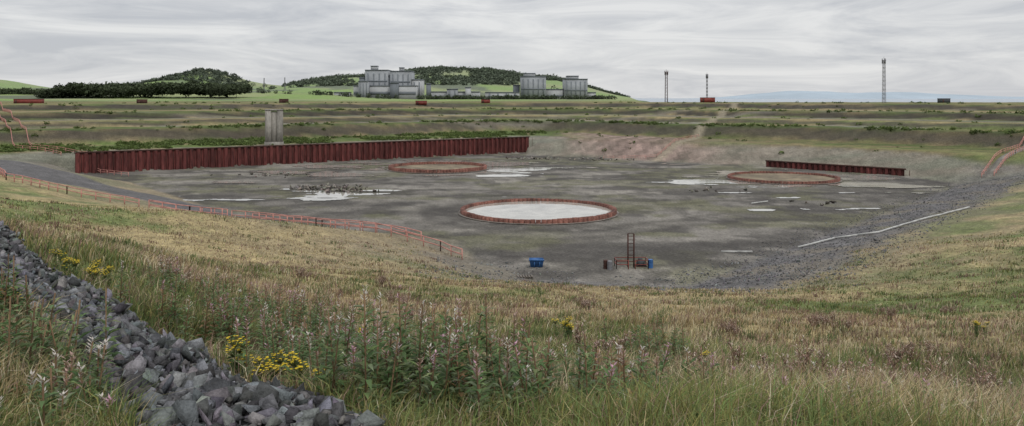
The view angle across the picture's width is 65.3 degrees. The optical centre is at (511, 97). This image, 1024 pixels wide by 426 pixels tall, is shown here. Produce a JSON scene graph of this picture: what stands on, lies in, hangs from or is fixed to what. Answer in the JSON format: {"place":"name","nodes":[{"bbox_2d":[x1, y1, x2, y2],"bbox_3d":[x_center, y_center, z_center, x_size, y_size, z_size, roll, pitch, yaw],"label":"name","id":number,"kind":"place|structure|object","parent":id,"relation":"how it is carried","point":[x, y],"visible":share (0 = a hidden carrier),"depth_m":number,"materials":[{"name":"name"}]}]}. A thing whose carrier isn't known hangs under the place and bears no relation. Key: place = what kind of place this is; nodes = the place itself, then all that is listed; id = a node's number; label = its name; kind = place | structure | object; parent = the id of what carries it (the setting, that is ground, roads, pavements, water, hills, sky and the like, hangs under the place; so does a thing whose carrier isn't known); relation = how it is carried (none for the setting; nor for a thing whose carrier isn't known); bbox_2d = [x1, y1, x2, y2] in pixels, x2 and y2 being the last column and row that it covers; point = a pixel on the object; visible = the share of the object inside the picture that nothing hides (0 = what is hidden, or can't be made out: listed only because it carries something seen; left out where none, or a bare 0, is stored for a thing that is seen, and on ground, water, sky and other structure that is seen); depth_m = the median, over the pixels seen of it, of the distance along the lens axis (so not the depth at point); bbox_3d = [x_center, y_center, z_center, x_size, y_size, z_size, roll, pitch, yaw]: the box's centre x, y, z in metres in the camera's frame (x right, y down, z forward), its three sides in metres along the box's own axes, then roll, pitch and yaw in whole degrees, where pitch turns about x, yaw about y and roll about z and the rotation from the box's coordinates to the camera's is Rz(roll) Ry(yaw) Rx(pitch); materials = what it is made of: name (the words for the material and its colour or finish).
{"place":"outdoors","nodes":[
{"label":"outdoors","id":0,"kind":"place"},
{"bbox_2d":[0,69,1023,425],"bbox_3d":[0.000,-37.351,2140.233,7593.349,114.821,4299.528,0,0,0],"label":"ground","id":1,"kind":"structure","parent":0,"point":[678,231],"depth_m":168.89,"materials":[{"name":"green plant"}]},
{"bbox_2d":[0,254,46,330],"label":"willowherb clump","id":2,"kind":"object","parent":1,"relation":"on","point":[4,288],"visible":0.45,"depth_m":6.52,"materials":[{"name":"green plant"}]},
{"bbox_2d":[13,99,43,102],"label":"shipping container","id":3,"kind":"object","parent":1,"relation":"on","point":[28,100],"visible":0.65,"depth_m":398.00,"materials":[{"name":"red metal"}]},
{"bbox_2d":[0,116,60,153],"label":"handrail","id":4,"kind":"object","parent":1,"relation":"on","point":[4,121],"visible":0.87,"depth_m":224.75,"materials":[{"name":"red metal"}]},
{"bbox_2d":[0,336,121,425],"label":"willowherb clump","id":5,"kind":"object","parent":1,"relation":"on","point":[63,378],"visible":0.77,"depth_m":4.80,"materials":[{"name":"green plant"}]},
{"bbox_2d":[51,250,71,271],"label":"ragwort","id":6,"kind":"object","parent":1,"relation":"on","point":[65,263],"visible":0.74,"depth_m":14.01,"materials":[{"name":"green plant"}]},
{"bbox_2d":[0,287,125,381],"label":"willowherb clump","id":7,"kind":"object","parent":1,"relation":"on","point":[43,340],"visible":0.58,"depth_m":5.56,"materials":[{"name":"green plant"}]},
{"bbox_2d":[0,102,128,175],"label":"handrail","id":8,"kind":"object","parent":1,"relation":"on","point":[21,125],"visible":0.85,"depth_m":227.95,"materials":[{"name":"red metal"}]},
{"bbox_2d":[0,87,137,94],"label":"woodland","id":9,"kind":"object","parent":1,"relation":"on","point":[25,91],"visible":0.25,"depth_m":1273.78,"materials":[{"name":"green plant"}]},
{"bbox_2d":[0,168,139,206],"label":"handrail","id":10,"kind":"object","parent":1,"relation":"on","point":[22,179],"visible":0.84,"depth_m":122.25,"materials":[{"name":"red metal"}]},
{"bbox_2d":[63,257,112,288],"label":"ragwort","id":11,"kind":"object","parent":1,"relation":"on","point":[94,267],"visible":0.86,"depth_m":13.41,"materials":[{"name":"yellow plant"}]},
{"bbox_2d":[136,99,147,102],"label":"site hut","id":12,"kind":"object","parent":1,"relation":"on","point":[141,100],"visible":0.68,"depth_m":408.82,"materials":[{"name":"brown metal"}]},
{"bbox_2d":[33,80,252,98],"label":"woodland","id":13,"kind":"object","parent":1,"relation":"on","point":[117,89],"visible":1,"depth_m":1065.90,"materials":[{"name":"green plant"}]},
{"bbox_2d":[157,249,202,283],"bbox_3d":[-7.332,3.874,17.474,0.952,1.108,1.578,0,0,-8],"label":"dead dock","id":14,"kind":"object","parent":1,"relation":"on","point":[178,269],"visible":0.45,"depth_m":17.39,"materials":[{"name":"plant"}]},
{"bbox_2d":[148,200,222,214],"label":"handrail","id":15,"kind":"object","parent":1,"relation":"on","point":[162,207],"visible":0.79,"depth_m":116.61,"materials":[{"name":"red metal"}]},
{"bbox_2d":[148,199,227,214],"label":"handrail","id":16,"kind":"object","parent":1,"relation":"on","point":[179,204],"visible":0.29,"depth_m":119.81,"materials":[{"name":"red metal"}]},
{"bbox_2d":[0,220,386,425],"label":"rock pile","id":17,"kind":"object","parent":1,"relation":"on","point":[225,398],"visible":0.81,"depth_m":5.48,"materials":[{"name":"grey stone"}]},
{"bbox_2d":[111,67,276,89],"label":"hill woodland","id":18,"kind":"object","parent":1,"relation":"on","point":[217,74],"visible":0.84,"depth_m":2102.09,"materials":[{"name":"green plant"}]},
{"bbox_2d":[225,335,288,380],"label":"ragwort","id":19,"kind":"object","parent":1,"relation":"on","point":[235,359],"visible":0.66,"depth_m":7.11,"materials":[{"name":"yellow plant"}]},
{"bbox_2d":[113,257,426,362],"bbox_3d":[-2.982,3.074,10.721,4.086,2.037,3.497,0,0,41],"label":"willowherb clump","id":20,"kind":"object","parent":1,"relation":"on","point":[222,325],"visible":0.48,"depth_m":10.34,"materials":[{"name":"green plant"}]},
{"bbox_2d":[264,109,283,144],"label":"concrete pier","id":21,"kind":"structure","parent":1,"relation":"on","point":[273,128],"depth_m":248.81,"materials":[{"name":"grey concrete"}]},
{"bbox_2d":[279,99,288,102],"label":"site hut","id":22,"kind":"object","parent":1,"relation":"on","point":[283,100],"visible":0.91,"depth_m":453.51,"materials":[{"name":"brown metal"}]},
{"bbox_2d":[98,256,474,343],"bbox_3d":[-4.943,4.152,16.305,7.584,2.654,7.227,0,0,37],"label":"willowherb clump","id":23,"kind":"object","parent":1,"relation":"on","point":[204,286],"visible":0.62,"depth_m":15.14,"materials":[{"name":"green plant"}]},
{"bbox_2d":[280,266,316,280],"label":"dead dock","id":24,"kind":"object","parent":1,"relation":"on","point":[301,273],"visible":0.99,"depth_m":33.71,"materials":[{"name":"brown plant"}]},
{"bbox_2d":[75,137,528,173],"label":"piles","id":25,"kind":"object","parent":1,"relation":"on","point":[348,152],"visible":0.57,"depth_m":242.11,"materials":[{"name":"metal"}]},
{"bbox_2d":[81,138,515,172],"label":"joints","id":26,"kind":"object","parent":25,"relation":"attached to","point":[248,156],"visible":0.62,"depth_m":233.31,"materials":[{"name":"brown metal"}]},
{"bbox_2d":[75,136,529,152],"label":"capping beam","id":27,"kind":"structure","parent":25,"relation":"on","point":[291,145],"depth_m":242.02,"materials":[{"name":"brown metal"}]},
{"bbox_2d":[285,351,324,387],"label":"ragwort","id":28,"kind":"object","parent":1,"relation":"on","point":[294,363],"visible":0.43,"depth_m":6.03,"materials":[{"name":"yellow plant"}]},
{"bbox_2d":[2,87,617,98],"bbox_3d":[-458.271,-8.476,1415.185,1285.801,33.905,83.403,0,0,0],"label":"hedgerow trees","id":29,"kind":"object","parent":1,"relation":"on","point":[377,96],"visible":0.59,"depth_m":1402.08,"materials":[{"name":"green plant"}]},
{"bbox_2d":[233,306,418,382],"bbox_3d":[-1.937,2.747,8.382,2.216,1.628,3.100,0,0,0],"label":"willowherb clump","id":30,"kind":"object","parent":1,"relation":"on","point":[283,341],"visible":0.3,"depth_m":7.86,"materials":[{"name":"green plant"}]},
{"bbox_2d":[252,213,421,239],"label":"handrail","id":31,"kind":"object","parent":1,"relation":"on","point":[335,224],"visible":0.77,"depth_m":111.77,"materials":[{"name":"red metal"}]},
{"bbox_2d":[231,210,462,259],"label":"handrail","id":32,"kind":"object","parent":1,"relation":"on","point":[330,223],"visible":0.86,"depth_m":106.41,"materials":[{"name":"red metal"}]},
{"bbox_2d":[373,275,390,287],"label":"dead dock","id":33,"kind":"object","parent":1,"relation":"on","point":[381,282],"visible":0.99,"depth_m":40.06,"materials":[{"name":"brown plant"}]},
{"bbox_2d":[383,288,409,306],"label":"dead dock","id":34,"kind":"object","parent":1,"relation":"on","point":[403,297],"visible":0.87,"depth_m":28.14,"materials":[{"name":"brown plant"}]},
{"bbox_2d":[334,66,480,98],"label":"power station","id":35,"kind":"object","parent":1,"relation":"on","point":[401,83],"visible":0.78,"depth_m":1480.00,"materials":[{"name":"grey concrete"}]},
{"bbox_2d":[366,73,386,84],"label":"reactor hall windows","id":36,"kind":"structure","parent":35,"relation":"in","point":[373,80],"depth_m":1499.23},
{"bbox_2d":[354,92,415,94],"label":"turbine hall windows","id":37,"kind":"structure","parent":35,"relation":"in","point":[371,93],"depth_m":1469.15,"materials":[{"name":"grey glass"}]},
{"bbox_2d":[391,74,409,84],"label":"reactor hall b windows","id":38,"kind":"structure","parent":35,"relation":"in","point":[403,81],"depth_m":1499.23,"materials":[{"name":"grey glass"}]},
{"bbox_2d":[397,304,430,325],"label":"dead dock","id":39,"kind":"object","parent":1,"relation":"on","point":[411,313],"visible":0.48,"depth_m":19.98,"materials":[{"name":"brown plant"}]},
{"bbox_2d":[279,284,553,416],"bbox_3d":[-0.762,2.104,6.432,2.150,1.826,2.851,0,0,0],"label":"willowherb clump","id":40,"kind":"object","parent":1,"relation":"on","point":[375,356],"visible":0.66,"depth_m":5.78,"materials":[{"name":"green plant"}]},
{"bbox_2d":[416,101,426,104],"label":"shipping container","id":41,"kind":"object","parent":1,"relation":"on","point":[421,102],"visible":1,"depth_m":438.75,"materials":[{"name":"red metal"}]},
{"bbox_2d":[387,162,487,173],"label":"circular foundation ring","id":42,"kind":"object","parent":1,"relation":"on","point":[437,167],"visible":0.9,"depth_m":224.00,"materials":[{"name":"grey concrete"}]},
{"bbox_2d":[269,65,630,96],"bbox_3d":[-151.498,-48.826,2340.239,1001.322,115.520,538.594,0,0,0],"label":"hill woodland","id":43,"kind":"object","parent":1,"relation":"on","point":[481,72],"visible":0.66,"depth_m":2229.30,"materials":[{"name":"green plant"}]},
{"bbox_2d":[481,99,489,102],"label":"shipping container","id":44,"kind":"object","parent":1,"relation":"on","point":[485,100],"visible":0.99,"depth_m":453.75,"materials":[{"name":"red metal"}]},
{"bbox_2d":[333,329,665,425],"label":"willowherb clump","id":45,"kind":"object","parent":1,"relation":"on","point":[499,383],"visible":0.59,"depth_m":5.57,"materials":[{"name":"green plant"}]},
{"bbox_2d":[0,197,1023,425],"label":"grass","id":46,"kind":"structure","parent":1,"relation":"on","point":[819,401],"depth_m":15.92,"materials":[{"name":"green plant"}]},
{"bbox_2d":[0,101,1023,154],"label":"scrub","id":47,"kind":"object","parent":1,"relation":"on","point":[286,140],"visible":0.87,"depth_m":280.56,"materials":[{"name":"green plant"}]},
{"bbox_2d":[210,156,835,205],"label":"rubble heap","id":48,"kind":"object","parent":1,"relation":"on","point":[327,187],"visible":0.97,"depth_m":175.38,"materials":[{"name":"grey stone"}]},
{"bbox_2d":[485,73,563,98],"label":"power station","id":49,"kind":"object","parent":1,"relation":"on","point":[532,84],"visible":0.67,"depth_m":1500.00,"materials":[{"name":"grey concrete"}]},
{"bbox_2d":[521,79,545,97],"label":"reactor hall windows","id":50,"kind":"structure","parent":49,"relation":"in","point":[523,88],"depth_m":1499.23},
{"bbox_2d":[516,274,532,278],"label":"broken pallet","id":51,"kind":"object","parent":1,"relation":"on","point":[527,276],"visible":0.94,"depth_m":88.11,"materials":[{"name":"beige wood"}]},
{"bbox_2d":[529,258,543,266],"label":"blue skip","id":52,"kind":"object","parent":1,"relation":"on","point":[536,262],"visible":1,"depth_m":94.27,"materials":[{"name":"paint"}]},
{"bbox_2d":[458,198,618,224],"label":"circular foundation ring","id":53,"kind":"object","parent":1,"relation":"on","point":[537,211],"visible":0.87,"depth_m":138.63,"materials":[{"name":"concrete"}]},
{"bbox_2d":[552,316,573,340],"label":"ragwort","id":54,"kind":"object","parent":1,"relation":"on","point":[568,328],"visible":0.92,"depth_m":16.87,"materials":[{"name":"yellow plant"}]},
{"bbox_2d":[183,154,944,210],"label":"puddles","id":55,"kind":"object","parent":1,"relation":"on","point":[322,196],"visible":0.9,"depth_m":195.30,"materials":[{"name":"liquid"}]},
{"bbox_2d":[562,76,595,98],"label":"power station","id":56,"kind":"object","parent":1,"relation":"on","point":[574,85],"visible":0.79,"depth_m":1500.00,"materials":[{"name":"grey concrete"}]},
{"bbox_2d":[565,81,586,98],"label":"reactor hall windows","id":57,"kind":"structure","parent":56,"relation":"in","point":[566,90],"depth_m":1499.23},
{"bbox_2d":[575,292,595,309],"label":"dead dock","id":58,"kind":"object","parent":1,"relation":"on","point":[583,303],"visible":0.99,"depth_m":31.84,"materials":[{"name":"brown plant"}]},
{"bbox_2d":[436,342,761,400],"bbox_3d":[0.580,2.543,7.109,2.929,1.340,3.367,0,0,0],"label":"willowherb clump","id":59,"kind":"object","parent":1,"relation":"on","point":[642,357],"visible":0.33,"depth_m":6.62,"materials":[{"name":"green plant"}]},
{"bbox_2d":[603,260,607,268],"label":"drum","id":60,"kind":"object","parent":1,"relation":"on","point":[604,264],"visible":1,"depth_m":93.28,"materials":[{"name":"metal"}]},
{"bbox_2d":[607,260,612,269],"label":"drum","id":61,"kind":"object","parent":1,"relation":"on","point":[609,264],"visible":1,"depth_m":92.75,"materials":[{"name":"metal"}]},
{"bbox_2d":[572,317,654,354],"bbox_3d":[1.599,3.946,12.560,1.329,0.882,1.238,0,0,0],"label":"dead dock","id":62,"kind":"object","parent":1,"relation":"on","point":[577,337],"visible":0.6,"depth_m":12.26,"materials":[{"name":"plant"}]},
{"bbox_2d":[614,233,648,268],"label":"access ladder frame","id":63,"kind":"object","parent":1,"relation":"on","point":[634,261],"visible":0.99,"depth_m":93.68,"materials":[{"name":"red paint"}]},
{"bbox_2d":[636,258,646,266],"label":"pump unit","id":64,"kind":"object","parent":1,"relation":"on","point":[640,262],"visible":0.74,"depth_m":94.63,"materials":[{"name":"metal"}]},
{"bbox_2d":[419,257,864,293],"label":"toe stones","id":65,"kind":"object","parent":1,"relation":"on","point":[662,289],"visible":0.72,"depth_m":84.15,"materials":[{"name":"grey stone"}]},
{"bbox_2d":[600,315,698,364],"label":"willowherb clump","id":66,"kind":"object","parent":1,"relation":"on","point":[661,341],"visible":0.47,"depth_m":11.88,"materials":[{"name":"green plant"}]},
{"bbox_2d":[648,259,652,267],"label":"drum","id":67,"kind":"object","parent":1,"relation":"on","point":[650,263],"visible":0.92,"depth_m":93.75,"materials":[{"name":"blue paint"}]},
{"bbox_2d":[603,134,698,158],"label":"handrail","id":68,"kind":"object","parent":1,"relation":"on","point":[649,156],"visible":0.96,"depth_m":260.40,"materials":[{"name":"red metal"}]},
{"bbox_2d":[665,71,667,101],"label":"lattice mast","id":69,"kind":"object","parent":1,"relation":"on","point":[666,72],"visible":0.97,"depth_m":519.26,"materials":[{"name":"grey metal"}]},
{"bbox_2d":[706,74,707,96],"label":"lattice mast","id":70,"kind":"object","parent":1,"relation":"on","point":[706,85],"visible":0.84,"depth_m":519.57,"materials":[{"name":"metal"}]},
{"bbox_2d":[700,97,714,101],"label":"shipping container","id":71,"kind":"object","parent":1,"relation":"on","point":[707,99],"visible":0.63,"depth_m":488.45,"materials":[{"name":"red metal"}]},
{"bbox_2d":[503,346,929,399],"bbox_3d":[1.764,2.824,7.743,4.938,1.808,5.648,0,0,-44],"label":"willowherb clump","id":72,"kind":"object","parent":1,"relation":"on","point":[753,367],"visible":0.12,"depth_m":7.71,"materials":[{"name":"green plant"}]},
{"bbox_2d":[714,314,741,338],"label":"dead dock","id":73,"kind":"object","parent":1,"relation":"on","point":[733,326],"visible":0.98,"depth_m":21.69,"materials":[{"name":"brown plant"}]},
{"bbox_2d":[721,251,752,251],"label":"white pipe","id":74,"kind":"object","parent":1,"relation":"on","point":[736,251],"visible":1,"depth_m":102.91,"materials":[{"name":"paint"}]},
{"bbox_2d":[687,338,801,380],"bbox_3d":[2.918,3.310,9.887,1.106,0.834,1.258,0,0,41],"label":"dead dock","id":75,"kind":"object","parent":1,"relation":"on","point":[734,353],"visible":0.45,"depth_m":9.61,"materials":[{"name":"plant"}]},
{"bbox_2d":[726,171,841,184],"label":"circular foundation ring","id":76,"kind":"object","parent":1,"relation":"on","point":[781,177],"visible":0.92,"depth_m":195.49,"materials":[{"name":"grey concrete"}]},
{"bbox_2d":[614,345,1015,390],"bbox_3d":[6.056,3.845,10.200,9.655,2.090,5.360,0,0,0],"label":"willowherb clump","id":77,"kind":"object","parent":1,"relation":"on","point":[846,373],"visible":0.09,"depth_m":10.86,"materials":[{"name":"green plant"}]},
{"bbox_2d":[758,335,892,382],"bbox_3d":[3.861,3.331,9.402,1.736,1.012,1.406,0,0,0],"label":"dead dock","id":78,"kind":"object","parent":1,"relation":"on","point":[807,358],"visible":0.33,"depth_m":9.37,"materials":[{"name":"plant"}]},
{"bbox_2d":[806,311,850,330],"bbox_3d":[10.225,7.289,26.098,1.480,0.836,1.014,0,0,-11],"label":"dead dock","id":79,"kind":"object","parent":1,"relation":"on","point":[815,319],"visible":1,"depth_m":25.82,"materials":[{"name":"brown plant"}]},
{"bbox_2d":[766,161,903,175],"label":"piles","id":80,"kind":"object","parent":1,"relation":"on","point":[848,169],"visible":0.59,"depth_m":216.95,"materials":[{"name":"metal"}]},
{"bbox_2d":[765,160,905,169],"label":"capping beam","id":81,"kind":"structure","parent":80,"relation":"on","point":[837,165],"depth_m":216.91,"materials":[{"name":"brown metal"}]},
{"bbox_2d":[775,162,909,175],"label":"joints","id":82,"kind":"object","parent":80,"relation":"attached to","point":[841,168],"visible":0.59,"depth_m":216.52,"materials":[{"name":"brown metal"}]},
{"bbox_2d":[651,174,1023,288],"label":"gravel stones","id":83,"kind":"object","parent":1,"relation":"on","point":[832,260],"visible":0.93,"depth_m":101.51,"materials":[{"name":"grey gravel"}]},
{"bbox_2d":[798,206,969,247],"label":"white pipe","id":84,"kind":"object","parent":1,"relation":"on","point":[883,230],"visible":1,"depth_m":109.82,"materials":[{"name":"paint"}]},
{"bbox_2d":[882,58,885,102],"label":"lattice mast","id":85,"kind":"object","parent":1,"relation":"on","point":[884,78],"visible":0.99,"depth_m":439.42,"materials":[{"name":"metal"}]},
{"bbox_2d":[871,307,898,319],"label":"dead dock","id":86,"kind":"object","parent":1,"relation":"on","point":[888,311],"visible":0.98,"depth_m":33.93,"materials":[{"name":"brown plant"}]},
{"bbox_2d":[883,340,939,366],"bbox_3d":[8.833,5.721,17.793,0.967,0.906,1.087,0,0,-35],"label":"dead dock","id":87,"kind":"object","parent":1,"relation":"on","point":[898,354],"visible":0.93,"depth_m":17.82,"materials":[{"name":"brown plant"}]},
{"bbox_2d":[841,372,985,418],"bbox_3d":[4.481,2.664,6.579,2.660,1.378,4.348,0,0,36],"label":"willowherb clump","id":88,"kind":"object","parent":1,"relation":"on","point":[894,379],"visible":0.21,"depth_m":6.40,"materials":[{"name":"green plant"}]},
{"bbox_2d":[883,353,963,385],"bbox_3d":[4.691,3.288,9.088,0.775,0.818,1.019,0,0,16],"label":"dead dock","id":89,"kind":"object","parent":1,"relation":"on","point":[890,360],"visible":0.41,"depth_m":8.92,"materials":[{"name":"brown plant"}]},
{"bbox_2d":[937,98,950,102],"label":"site hut","id":90,"kind":"object","parent":1,"relation":"on","point":[943,100],"visible":0.93,"depth_m":438.57,"materials":[{"name":"grey metal"}]},
{"bbox_2d":[939,303,961,315],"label":"dead dock","id":91,"kind":"object","parent":1,"relation":"on","point":[945,310],"visible":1,"depth_m":40.09,"materials":[{"name":"brown plant"}]},
{"bbox_2d":[950,356,1002,395],"bbox_3d":[5.392,3.457,9.283,1.160,0.764,0.488,0,0,-44],"label":"dead dock","id":92,"kind":"object","parent":1,"relation":"on","point":[980,377],"visible":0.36,"depth_m":9.42,"materials":[{"name":"brown plant"}]},
{"bbox_2d":[972,320,988,339],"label":"ragwort","id":93,"kind":"object","parent":1,"relation":"on","point":[976,328],"visible":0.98,"depth_m":24.89,"materials":[{"name":"green plant"}]},
{"bbox_2d":[981,137,1023,177],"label":"handrail","id":94,"kind":"object","parent":1,"relation":"on","point":[990,161],"visible":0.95,"depth_m":201.04,"materials":[{"name":"metal"}]},
{"bbox_2d":[983,144,1023,176],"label":"concrete steps","id":95,"kind":"structure","parent":1,"relation":"on","point":[993,167],"depth_m":193.75,"materials":[{"name":"grey concrete"}]},
{"bbox_2d":[994,146,1023,173],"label":"handrail","id":96,"kind":"object","parent":95,"relation":"on","point":[1005,157],"visible":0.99,"depth_m":195.94,"materials":[{"name":"metal"}]},
{"bbox_2d":[0,0,1023,97],"label":"sky","id":97,"kind":"structure","parent":0,"point":[626,47],"materials":[{"name":"grey"}]},
{"bbox_2d":[633,98,1023,101],"bbox_3d":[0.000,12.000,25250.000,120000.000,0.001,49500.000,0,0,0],"label":"sea","id":98,"kind":"structure","parent":0,"point":[817,100],"depth_m":3894.83,"materials":[{"name":"liquid"}]},
{"bbox_2d":[693,91,1023,98],"bbox_3d":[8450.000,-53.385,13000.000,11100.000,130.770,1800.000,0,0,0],"label":"distant hills","id":99,"kind":"structure","parent":0,"point":[828,95],"depth_m":12457.22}
]}

